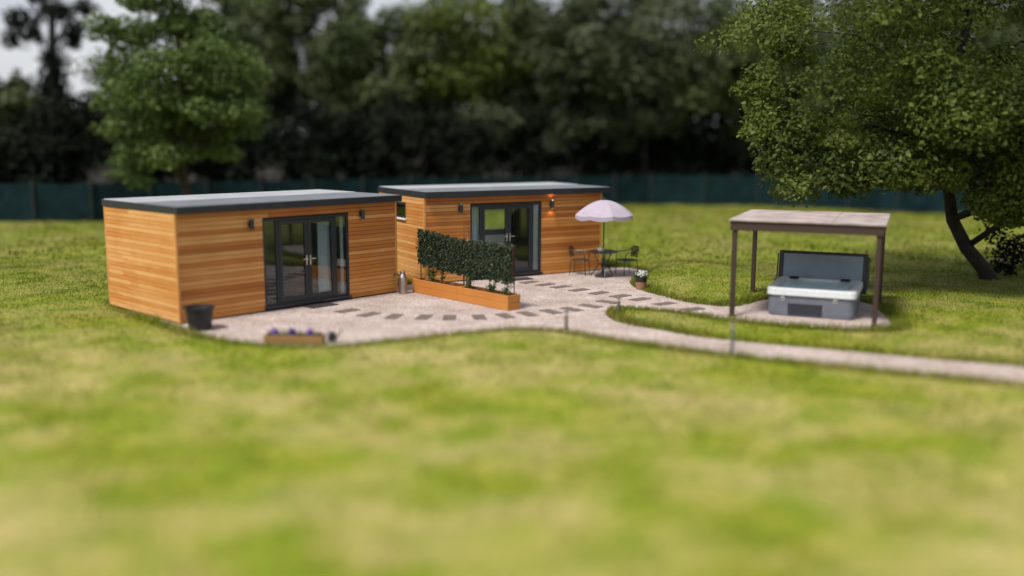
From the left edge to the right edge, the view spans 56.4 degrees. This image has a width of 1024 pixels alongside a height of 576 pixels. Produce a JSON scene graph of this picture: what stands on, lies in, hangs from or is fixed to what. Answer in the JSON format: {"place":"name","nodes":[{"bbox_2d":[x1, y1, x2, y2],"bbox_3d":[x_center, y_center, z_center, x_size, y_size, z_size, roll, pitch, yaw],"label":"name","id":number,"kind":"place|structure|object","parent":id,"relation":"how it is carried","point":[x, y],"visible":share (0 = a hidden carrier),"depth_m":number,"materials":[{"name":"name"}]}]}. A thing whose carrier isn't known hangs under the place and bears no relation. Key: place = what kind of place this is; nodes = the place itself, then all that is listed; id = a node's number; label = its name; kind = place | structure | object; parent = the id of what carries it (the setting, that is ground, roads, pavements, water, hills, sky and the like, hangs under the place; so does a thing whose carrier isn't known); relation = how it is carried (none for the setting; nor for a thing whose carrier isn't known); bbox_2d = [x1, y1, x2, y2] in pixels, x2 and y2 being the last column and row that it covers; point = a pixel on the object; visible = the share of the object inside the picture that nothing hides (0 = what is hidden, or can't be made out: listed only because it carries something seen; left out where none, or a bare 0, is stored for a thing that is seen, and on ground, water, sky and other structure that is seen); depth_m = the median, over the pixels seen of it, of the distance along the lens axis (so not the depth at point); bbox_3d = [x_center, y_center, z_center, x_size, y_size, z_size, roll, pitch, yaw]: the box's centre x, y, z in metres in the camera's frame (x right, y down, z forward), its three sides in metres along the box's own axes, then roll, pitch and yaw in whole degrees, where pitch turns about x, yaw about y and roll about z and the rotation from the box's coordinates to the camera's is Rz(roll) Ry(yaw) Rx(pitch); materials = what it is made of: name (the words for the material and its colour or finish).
{"place":"outdoors","nodes":[
{"label":"outdoors","id":0,"kind":"place"},
{"bbox_2d":[292,257,317,295],"bbox_3d":[-4.892,-0.281,23.256,0.700,0.880,0.860,3,10,20],"label":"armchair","id":1,"kind":"object","parent":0,"point":[298,280],"visible":0.42,"depth_m":22.94,"materials":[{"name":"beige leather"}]},
{"bbox_2d":[0,0,1009,141],"label":"sky","id":2,"kind":"structure","parent":0,"point":[25,60],"materials":[{"name":"white"}]},
{"bbox_2d":[0,151,1023,575],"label":"lawn","id":3,"kind":"structure","parent":0,"point":[590,513],"depth_m":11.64,"materials":[{"name":"green plant"}]},
{"bbox_2d":[0,124,31,183],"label":"evergreen shrub","id":4,"kind":"object","parent":3,"relation":"on","point":[9,179],"visible":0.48,"depth_m":45.97,"materials":[{"name":"green plant"}]},
{"bbox_2d":[0,68,46,183],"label":"woodland tree","id":5,"kind":"object","parent":3,"relation":"on","point":[16,95],"visible":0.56,"depth_m":51.23,"materials":[{"name":"green plant"}]},
{"bbox_2d":[0,180,91,221],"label":"net fence","id":6,"kind":"object","parent":3,"relation":"on","point":[31,201],"visible":0.8,"depth_m":42.99,"materials":[{"name":"fabric"}]},
{"bbox_2d":[0,0,102,183],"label":"ivy clad tree","id":7,"kind":"object","parent":3,"relation":"on","point":[51,57],"visible":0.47,"depth_m":50.41,"materials":[{"name":"green plant"}]},
{"bbox_2d":[1,81,104,182],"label":"understorey tree","id":8,"kind":"object","parent":3,"relation":"on","point":[73,96],"visible":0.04,"depth_m":68.26,"materials":[{"name":"green plant"}]},
{"bbox_2d":[0,83,116,183],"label":"evergreen shrub","id":9,"kind":"object","parent":3,"relation":"on","point":[56,162],"visible":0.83,"depth_m":45.28,"materials":[{"name":"green plant"}]},
{"bbox_2d":[72,52,187,181],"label":"understorey tree","id":10,"kind":"object","parent":3,"relation":"on","point":[103,113],"visible":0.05,"depth_m":66.49,"materials":[{"name":"green plant"}]},
{"bbox_2d":[82,81,208,182],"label":"evergreen shrub","id":11,"kind":"object","parent":3,"relation":"on","point":[158,174],"visible":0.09,"depth_m":46.49,"materials":[{"name":"green plant"}]},
{"bbox_2d":[68,0,278,194],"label":"maple tree","id":12,"kind":"object","parent":3,"relation":"on","point":[198,83],"visible":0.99,"depth_m":37.04,"materials":[{"name":"green plant"}]},
{"bbox_2d":[174,103,286,181],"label":"evergreen shrub","id":13,"kind":"object","parent":3,"relation":"on","point":[243,168],"visible":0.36,"depth_m":47.82,"materials":[{"name":"green plant"}]},
{"bbox_2d":[174,54,301,180],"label":"understorey tree","id":14,"kind":"object","parent":3,"relation":"on","point":[287,125],"visible":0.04,"depth_m":67.74,"materials":[{"name":"green plant"}]},
{"bbox_2d":[165,0,314,122],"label":"woodland tree","id":15,"kind":"object","parent":3,"relation":"on","point":[245,31],"visible":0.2,"depth_m":57.06,"materials":[{"name":"green plant"}]},
{"bbox_2d":[89,175,454,221],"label":"net fence","id":16,"kind":"object","parent":3,"relation":"on","point":[99,192],"visible":0.45,"depth_m":45.78,"materials":[{"name":"fabric"}]},
{"bbox_2d":[224,0,381,169],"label":"woodland tree","id":17,"kind":"object","parent":3,"relation":"on","point":[305,19],"visible":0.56,"depth_m":55.80,"materials":[{"name":"green plant"}]},
{"bbox_2d":[266,92,372,180],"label":"evergreen shrub","id":18,"kind":"object","parent":3,"relation":"on","point":[333,130],"visible":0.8,"depth_m":49.85,"materials":[{"name":"green plant"}]},
{"bbox_2d":[274,62,380,179],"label":"understorey tree","id":19,"kind":"object","parent":3,"relation":"on","point":[356,157],"visible":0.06,"depth_m":67.47,"materials":[{"name":"green plant"}]},
{"bbox_2d":[295,0,444,178],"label":"woodland tree","id":20,"kind":"object","parent":3,"relation":"on","point":[358,86],"visible":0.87,"depth_m":53.85,"materials":[{"name":"green plant"}]},
{"bbox_2d":[342,91,446,178],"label":"evergreen shrub","id":21,"kind":"object","parent":3,"relation":"on","point":[370,139],"visible":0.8,"depth_m":51.06,"materials":[{"name":"green plant"}]},
{"bbox_2d":[357,65,503,178],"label":"understorey tree","id":22,"kind":"object","parent":3,"relation":"on","point":[428,159],"visible":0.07,"depth_m":67.03,"materials":[{"name":"green plant"}]},
{"bbox_2d":[423,107,505,177],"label":"evergreen shrub","id":23,"kind":"object","parent":3,"relation":"on","point":[461,149],"visible":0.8,"depth_m":52.89,"materials":[{"name":"green plant"}]},
{"bbox_2d":[387,0,545,157],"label":"woodland tree","id":24,"kind":"object","parent":3,"relation":"on","point":[447,20],"visible":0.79,"depth_m":54.15,"materials":[{"name":"green plant"}]},
{"bbox_2d":[453,99,527,176],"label":"tree","id":25,"kind":"object","parent":3,"relation":"on","point":[496,114],"visible":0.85,"depth_m":53.45,"materials":[{"name":"green plant"}]},
{"bbox_2d":[449,67,579,176],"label":"understorey tree","id":26,"kind":"object","parent":3,"relation":"on","point":[512,174],"visible":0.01,"depth_m":68.45,"materials":[{"name":"green plant"}]},
{"bbox_2d":[458,0,592,175],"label":"woodland tree","id":27,"kind":"object","parent":3,"relation":"on","point":[523,10],"visible":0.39,"depth_m":55.60,"materials":[{"name":"green plant"}]},
{"bbox_2d":[479,88,584,176],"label":"evergreen shrub","id":28,"kind":"object","parent":3,"relation":"on","point":[523,146],"visible":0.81,"depth_m":54.46,"materials":[{"name":"green plant"}]},
{"bbox_2d":[455,173,649,209],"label":"net fence","id":29,"kind":"object","parent":3,"relation":"on","point":[630,189],"visible":0.49,"depth_m":54.05,"materials":[{"name":"fabric"}]},
{"bbox_2d":[537,105,615,175],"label":"overhanging bush","id":30,"kind":"object","parent":3,"relation":"on","point":[559,129],"visible":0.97,"depth_m":54.58,"materials":[{"name":"green plant"}]},
{"bbox_2d":[536,101,636,175],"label":"evergreen shrub","id":31,"kind":"object","parent":3,"relation":"on","point":[593,167],"visible":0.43,"depth_m":56.38,"materials":[{"name":"green plant"}]},
{"bbox_2d":[511,0,662,171],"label":"woodland tree","id":32,"kind":"object","parent":3,"relation":"on","point":[600,61],"visible":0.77,"depth_m":53.58,"materials":[{"name":"green plant"}]},
{"bbox_2d":[542,24,674,172],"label":"understorey tree","id":33,"kind":"object","parent":3,"relation":"on","point":[556,167],"depth_m":67.44,"materials":[{"name":"green plant"}]},
{"bbox_2d":[616,296,620,312],"bbox_3d":[2.359,0.387,21.166,0.116,0.404,0.113,0,9,0],"label":"path light","id":34,"kind":"object","parent":3,"relation":"on","point":[618,302],"visible":0.8,"depth_m":21.14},
{"bbox_2d":[592,108,689,174],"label":"evergreen shrub","id":35,"kind":"object","parent":3,"relation":"on","point":[659,165],"visible":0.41,"depth_m":57.61,"materials":[{"name":"green plant"}]},
{"bbox_2d":[549,0,743,167],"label":"woodland tree","id":36,"kind":"object","parent":3,"relation":"on","point":[659,11],"visible":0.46,"depth_m":55.16,"materials":[{"name":"green plant"}]},
{"bbox_2d":[599,103,693,174],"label":"tree","id":37,"kind":"object","parent":3,"relation":"on","point":[642,119],"visible":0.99,"depth_m":55.45,"materials":[{"name":"green plant"}]},
{"bbox_2d":[627,22,742,169],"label":"understorey tree","id":38,"kind":"object","parent":3,"relation":"on","point":[709,135],"visible":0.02,"depth_m":67.20,"materials":[{"name":"green plant"}]},
{"bbox_2d":[655,99,747,175],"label":"evergreen shrub","id":39,"kind":"object","parent":3,"relation":"on","point":[703,161],"visible":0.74,"depth_m":57.06,"materials":[{"name":"green plant"}]},
{"bbox_2d":[650,172,756,205],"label":"net fence","id":40,"kind":"object","parent":3,"relation":"on","point":[710,190],"visible":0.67,"depth_m":54.81,"materials":[{"name":"fabric"}]},
{"bbox_2d":[639,0,800,175],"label":"woodland tree","id":41,"kind":"object","parent":3,"relation":"on","point":[720,82],"visible":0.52,"depth_m":54.33,"materials":[{"name":"green plant"}]},
{"bbox_2d":[730,322,735,353],"bbox_3d":[3.947,0.924,17.099,0.116,0.624,0.113,0,9,0],"label":"path light","id":42,"kind":"object","parent":3,"relation":"on","point":[732,324],"visible":0.79,"depth_m":17.06,"materials":[{"name":"metal"}]},
{"bbox_2d":[709,108,802,175],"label":"evergreen shrub","id":43,"kind":"object","parent":3,"relation":"on","point":[747,170],"visible":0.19,"depth_m":55.97,"materials":[{"name":"green plant"}]},
{"bbox_2d":[707,56,840,173],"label":"understorey tree","id":44,"kind":"object","parent":3,"relation":"on","point":[795,152],"depth_m":67.12,"materials":[{"name":"green plant"}]},
{"bbox_2d":[715,0,878,163],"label":"woodland tree","id":45,"kind":"object","parent":3,"relation":"on","point":[826,47],"visible":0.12,"depth_m":55.60,"materials":[{"name":"green plant"}]},
{"bbox_2d":[800,107,886,169],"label":"evergreen shrub","id":46,"kind":"object","parent":3,"relation":"on","point":[820,155],"visible":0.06,"depth_m":54.02,"materials":[{"name":"green plant"}]},
{"bbox_2d":[756,175,944,213],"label":"net fence","id":47,"kind":"object","parent":3,"relation":"on","point":[909,202],"visible":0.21,"depth_m":51.36,"materials":[{"name":"fabric"}]},
{"bbox_2d":[693,0,1023,279],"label":"garden tree","id":48,"kind":"object","parent":3,"relation":"on","point":[973,109],"visible":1,"depth_m":23.03,"materials":[{"name":"green plant"}]},
{"bbox_2d":[827,2,989,146],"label":"woodland tree","id":49,"kind":"object","parent":3,"relation":"on","point":[973,36],"visible":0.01,"depth_m":55.61,"materials":[{"name":"green plant"}]},
{"bbox_2d":[863,108,965,170],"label":"evergreen shrub","id":50,"kind":"object","parent":3,"relation":"on","point":[898,139],"depth_m":51.91,"materials":[{"name":"green plant"}]},
{"bbox_2d":[956,181,979,212],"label":"net fence","id":51,"kind":"object","parent":3,"relation":"on","point":[960,208],"visible":0.02,"depth_m":49.19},
{"bbox_2d":[963,145,1000,180],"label":"evergreen shrub","id":52,"kind":"object","parent":3,"relation":"on","point":[984,164],"visible":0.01,"depth_m":50.90,"materials":[{"name":"green plant"}]},
{"bbox_2d":[959,0,1023,70],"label":"woodland tree","id":53,"kind":"object","parent":3,"relation":"on","point":[987,40],"visible":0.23,"depth_m":53.23,"materials":[{"name":"green plant"}]},
{"bbox_2d":[976,220,1023,276],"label":"shade shrub","id":54,"kind":"object","parent":3,"relation":"on","point":[1008,268],"visible":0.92,"depth_m":27.01,"materials":[{"name":"green plant"}]},
{"bbox_2d":[129,267,1023,385],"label":"gravel patio","id":55,"kind":"structure","parent":0,"point":[411,305],"depth_m":20.45,"materials":[{"name":"gravel"}]},
{"bbox_2d":[183,304,214,330],"bbox_3d":[-6.312,0.619,19.303,0.610,0.502,0.610,-5,10,-28],"label":"plant pot","id":56,"kind":"object","parent":55,"relation":"on","point":[199,316],"visible":0.96,"depth_m":19.12,"materials":[{"name":"black plastic"}]},
{"bbox_2d":[101,189,401,323],"bbox_3d":[-6.027,-0.934,22.862,3.483,2.505,5.955,8,12,42],"label":"garden room","id":57,"kind":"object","parent":55,"relation":"on","point":[225,254],"visible":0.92,"depth_m":21.18,"materials":[{"name":"brown wood"}]},
{"bbox_2d":[278,219,309,302],"bbox_3d":[-4.949,-0.622,21.702,0.121,1.847,0.772,8,12,42],"label":"door leaf","id":58,"kind":"structure","parent":57,"relation":"in","point":[305,234],"depth_m":21.75,"materials":[{"name":"black metal"}]},
{"bbox_2d":[307,217,335,298],"bbox_3d":[-4.426,-0.707,22.256,0.121,1.847,0.742,8,12,42],"label":"door leaf","id":59,"kind":"structure","parent":57,"relation":"in","point":[332,240],"depth_m":22.32,"materials":[{"name":"black metal"}]},
{"bbox_2d":[317,221,330,291],"bbox_3d":[-4.421,-0.714,22.478,0.052,1.940,0.360,8,12,43],"label":"curtain","id":60,"kind":"object","parent":57,"relation":"hanging from","point":[323,254],"visible":1,"depth_m":22.46,"materials":[{"name":"fabric"}]},
{"bbox_2d":[339,216,343,293],"bbox_3d":[-4.076,-0.770,22.842,0.052,1.940,0.090,8,12,42],"label":"curtain","id":61,"kind":"object","parent":57,"relation":"hanging from","point":[341,254],"visible":1,"depth_m":22.82,"materials":[{"name":"white fabric"}]},
{"bbox_2d":[263,327,325,344],"bbox_3d":[-4.103,0.914,18.025,1.120,0.368,0.265,1,9,3],"label":"flower trough","id":62,"kind":"object","parent":55,"relation":"on","point":[293,336],"visible":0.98,"depth_m":17.92,"materials":[{"name":"wood"}]},
{"bbox_2d":[303,302,338,307],"bbox_3d":[-4.421,0.398,22.082,0.400,0.015,0.720,8,12,42],"label":"doormat","id":63,"kind":"object","parent":55,"relation":"on","point":[325,304],"visible":1,"depth_m":22.01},
{"bbox_2d":[325,329,341,340],"bbox_3d":[-3.395,0.888,18.152,0.315,0.225,0.158,3,9,15],"label":"watering can","id":64,"kind":"object","parent":55,"relation":"on","point":[331,335],"visible":0.98,"depth_m":18.11,"materials":[{"name":"black metal"}]},
{"bbox_2d":[334,308,359,312],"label":"stepping slab","id":65,"kind":"structure","parent":55,"relation":"on","point":[346,310],"depth_m":21.41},
{"bbox_2d":[355,312,381,316],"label":"stepping slab","id":66,"kind":"structure","parent":55,"relation":"on","point":[368,314],"depth_m":20.93,"materials":[{"name":"stone"}]},
{"bbox_2d":[383,314,403,318],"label":"stepping slab","id":67,"kind":"structure","parent":55,"relation":"on","point":[393,316],"depth_m":20.72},
{"bbox_2d":[394,271,406,293],"bbox_3d":[-2.766,-0.152,23.827,0.332,0.580,0.209,8,12,40],"label":"metal canister","id":68,"kind":"object","parent":55,"relation":"on","point":[402,283],"visible":1,"depth_m":23.71,"materials":[{"name":"metal"}]},
{"bbox_2d":[415,314,432,319],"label":"stepping slab","id":69,"kind":"structure","parent":55,"relation":"on","point":[424,317],"depth_m":20.61,"materials":[{"name":"stone"}]},
{"bbox_2d":[412,277,465,300],"bbox_3d":[-1.766,0.013,23.536,0.380,0.340,1.790,-8,12,-42],"label":"planter box","id":70,"kind":"object","parent":55,"relation":"on","point":[437,288],"visible":0.75,"depth_m":23.41,"materials":[{"name":"wood"}]},
{"bbox_2d":[415,228,464,285],"bbox_3d":[-1.750,-0.683,23.400,0.294,1.468,1.834,-8,12,-42],"label":"ivy screen","id":71,"kind":"object","parent":70,"relation":"on","point":[433,245],"visible":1,"depth_m":23.34,"materials":[{"name":"green plant"}]},
{"bbox_2d":[442,315,456,319],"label":"stepping slab","id":72,"kind":"structure","parent":55,"relation":"on","point":[449,317],"depth_m":20.60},
{"bbox_2d":[471,314,486,319],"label":"stepping slab","id":73,"kind":"structure","parent":55,"relation":"on","point":[479,317],"depth_m":20.63,"materials":[{"name":"stone"}]},
{"bbox_2d":[458,285,519,310],"bbox_3d":[-0.556,0.223,22.226,0.380,0.340,1.790,-8,12,-42],"label":"planter box","id":74,"kind":"object","parent":55,"relation":"on","point":[482,296],"visible":0.94,"depth_m":21.98,"materials":[{"name":"wood"}]},
{"bbox_2d":[466,272,473,286],"bbox_3d":[-1.015,-0.167,22.643,0.210,0.440,0.222,-5,11,-32],"label":"border plant","id":75,"kind":"object","parent":74,"relation":"in","point":[468,275],"visible":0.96,"depth_m":22.63,"materials":[{"name":"green plant"}]},
{"bbox_2d":[459,238,515,294],"bbox_3d":[-0.577,-0.427,22.147,0.286,1.359,1.817,-8,12,-42],"label":"ivy screen","id":76,"kind":"object","parent":74,"relation":"in","point":[481,260],"visible":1,"depth_m":22.01,"materials":[{"name":"green plant"}]},
{"bbox_2d":[378,182,611,281],"bbox_3d":[-0.510,-1.713,27.921,5.985,2.505,3.293,-5,10,-30],"label":"garden room","id":77,"kind":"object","parent":55,"relation":"on","point":[444,209],"visible":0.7,"depth_m":26.85,"materials":[{"name":"brown wood"}]},
{"bbox_2d":[396,202,405,219],"bbox_3d":[-3.097,-2.141,26.440,0.105,0.465,0.830,-5,10,-30],"label":"window","id":78,"kind":"structure","parent":77,"relation":"in","point":[401,207],"depth_m":26.39,"materials":[{"name":"black glass"}]},
{"bbox_2d":[472,207,477,240],"bbox_3d":[-1.047,-1.270,26.078,0.300,1.940,0.052,-5,10,-30],"label":"curtain","id":79,"kind":"object","parent":77,"relation":"hanging from","point":[474,223],"visible":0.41,"depth_m":26.02,"materials":[{"name":"fabric"}]},
{"bbox_2d":[478,233,504,259],"bbox_3d":[-0.779,-0.968,26.990,1.140,1.100,0.480,-5,10,-30],"label":"sideboard","id":80,"kind":"object","parent":77,"relation":"on","point":[497,238],"visible":0.16,"depth_m":26.87,"materials":[{"name":"white paint"}]},
{"bbox_2d":[482,206,507,272],"bbox_3d":[-0.456,-1.324,26.254,0.812,1.847,0.121,-5,10,-30],"label":"door leaf","id":81,"kind":"structure","parent":77,"relation":"in","point":[484,208],"depth_m":26.14,"materials":[{"name":"black metal"}]},
{"bbox_2d":[508,205,531,271],"bbox_3d":[0.227,-1.383,26.641,0.752,1.847,0.121,-5,10,-30],"label":"door leaf","id":82,"kind":"structure","parent":77,"relation":"in","point":[510,207],"depth_m":26.73,"materials":[{"name":"black metal"}]},
{"bbox_2d":[533,204,538,269],"bbox_3d":[0.651,-1.417,27.045,0.260,1.940,0.052,-5,10,-30],"label":"curtain","id":83,"kind":"object","parent":77,"relation":"hanging from","point":[535,233],"visible":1,"depth_m":27.04,"materials":[{"name":"fabric"}]},
{"bbox_2d":[495,313,515,318],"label":"stepping slab","id":84,"kind":"structure","parent":55,"relation":"on","point":[504,315],"depth_m":20.87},
{"bbox_2d":[515,277,533,280],"bbox_3d":[0.201,-0.251,26.300,0.720,0.015,0.400,-5,10,-30],"label":"doormat","id":85,"kind":"object","parent":55,"relation":"on","point":[522,278],"visible":0.58,"depth_m":26.32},
{"bbox_2d":[516,311,538,316],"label":"stepping slab","id":86,"kind":"structure","parent":55,"relation":"on","point":[526,313],"depth_m":21.11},
{"bbox_2d":[519,280,539,283],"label":"stepping slab","id":87,"kind":"structure","parent":55,"relation":"on","point":[528,282],"depth_m":25.66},
{"bbox_2d":[535,283,554,285],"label":"stepping slab","id":88,"kind":"structure","parent":55,"relation":"on","point":[545,284],"depth_m":25.30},
{"bbox_2d":[539,309,562,313],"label":"stepping slab","id":89,"kind":"structure","parent":55,"relation":"on","point":[550,311],"depth_m":21.36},
{"bbox_2d":[550,285,571,288],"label":"stepping slab","id":90,"kind":"structure","parent":55,"relation":"on","point":[560,286],"depth_m":24.97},
{"bbox_2d":[564,310,568,332],"bbox_3d":[1.078,0.684,18.956,0.116,0.504,0.113,0,9,0],"label":"path light","id":91,"kind":"object","parent":55,"relation":"on","point":[566,317],"visible":0.73,"depth_m":18.92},
{"bbox_2d":[559,307,583,311],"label":"stepping slab","id":92,"kind":"structure","parent":55,"relation":"on","point":[571,309],"depth_m":21.63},
{"bbox_2d":[567,288,589,291],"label":"stepping slab","id":93,"kind":"structure","parent":55,"relation":"on","point":[579,289],"depth_m":24.48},
{"bbox_2d":[568,246,589,275],"bbox_3d":[1.891,-0.790,27.222,0.580,0.814,0.538,3,10,20],"label":"bistro chair","id":94,"kind":"object","parent":55,"relation":"on","point":[570,248],"visible":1,"depth_m":27.20,"materials":[{"name":"black metal"}]},
{"bbox_2d":[577,304,602,307],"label":"stepping slab","id":95,"kind":"structure","parent":55,"relation":"on","point":[590,305],"depth_m":22.14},
{"bbox_2d":[588,291,609,294],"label":"stepping slab","id":96,"kind":"structure","parent":55,"relation":"on","point":[598,292],"depth_m":24.01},
{"bbox_2d":[589,250,617,277],"bbox_3d":[2.562,-0.680,26.819,0.830,0.716,0.830,0,9,0],"label":"patio table","id":97,"kind":"object","parent":55,"relation":"on","point":[605,252],"visible":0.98,"depth_m":26.68,"materials":[{"name":"black metal"}]},
{"bbox_2d":[575,197,632,277],"bbox_3d":[2.564,-1.421,26.702,1.585,2.225,1.585,2,9,12],"label":"parasol","id":98,"kind":"object","parent":55,"relation":"on","point":[604,211],"visible":1,"depth_m":26.11,"materials":[{"name":"white fabric"}]},
{"bbox_2d":[595,300,620,303],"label":"stepping slab","id":99,"kind":"structure","parent":55,"relation":"on","point":[608,301],"depth_m":22.68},
{"bbox_2d":[609,294,631,297],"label":"stepping slab","id":100,"kind":"structure","parent":55,"relation":"on","point":[621,295],"depth_m":23.57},
{"bbox_2d":[615,246,638,273],"bbox_3d":[3.321,-0.794,27.275,0.580,0.814,0.538,-4,10,-25],"label":"bistro chair","id":101,"kind":"object","parent":55,"relation":"on","point":[633,251],"visible":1,"depth_m":27.32,"materials":[{"name":"black metal"}]},
{"bbox_2d":[628,297,651,300],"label":"stepping slab","id":102,"kind":"structure","parent":55,"relation":"on","point":[640,299],"depth_m":23.00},
{"bbox_2d":[635,270,647,289],"bbox_3d":[3.331,-0.220,24.613,0.364,0.507,0.327,0,9,0],"label":"flower pot","id":103,"kind":"object","parent":55,"relation":"on","point":[641,277],"visible":1,"depth_m":24.52,"materials":[{"name":"ceramic"}]},
{"bbox_2d":[653,301,676,305],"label":"stepping slab","id":104,"kind":"structure","parent":55,"relation":"on","point":[663,303],"depth_m":22.45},
{"bbox_2d":[680,307,705,310],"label":"stepping slab","id":105,"kind":"structure","parent":55,"relation":"on","point":[694,308],"depth_m":21.77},
{"bbox_2d":[728,209,889,326],"bbox_3d":[6.725,-0.522,21.538,3.176,2.198,3.180,4,10,22],"label":"gazebo","id":106,"kind":"object","parent":55,"relation":"on","point":[755,221],"visible":0.84,"depth_m":20.46,"materials":[{"name":"wood"}]},
{"bbox_2d":[767,250,869,319],"bbox_3d":[6.926,-0.112,21.660,2.082,1.212,2.215,4,10,24],"label":"hot tub","id":107,"kind":"object","parent":55,"relation":"on","point":[831,285],"visible":1,"depth_m":21.72,"materials":[{"name":"plastic"}]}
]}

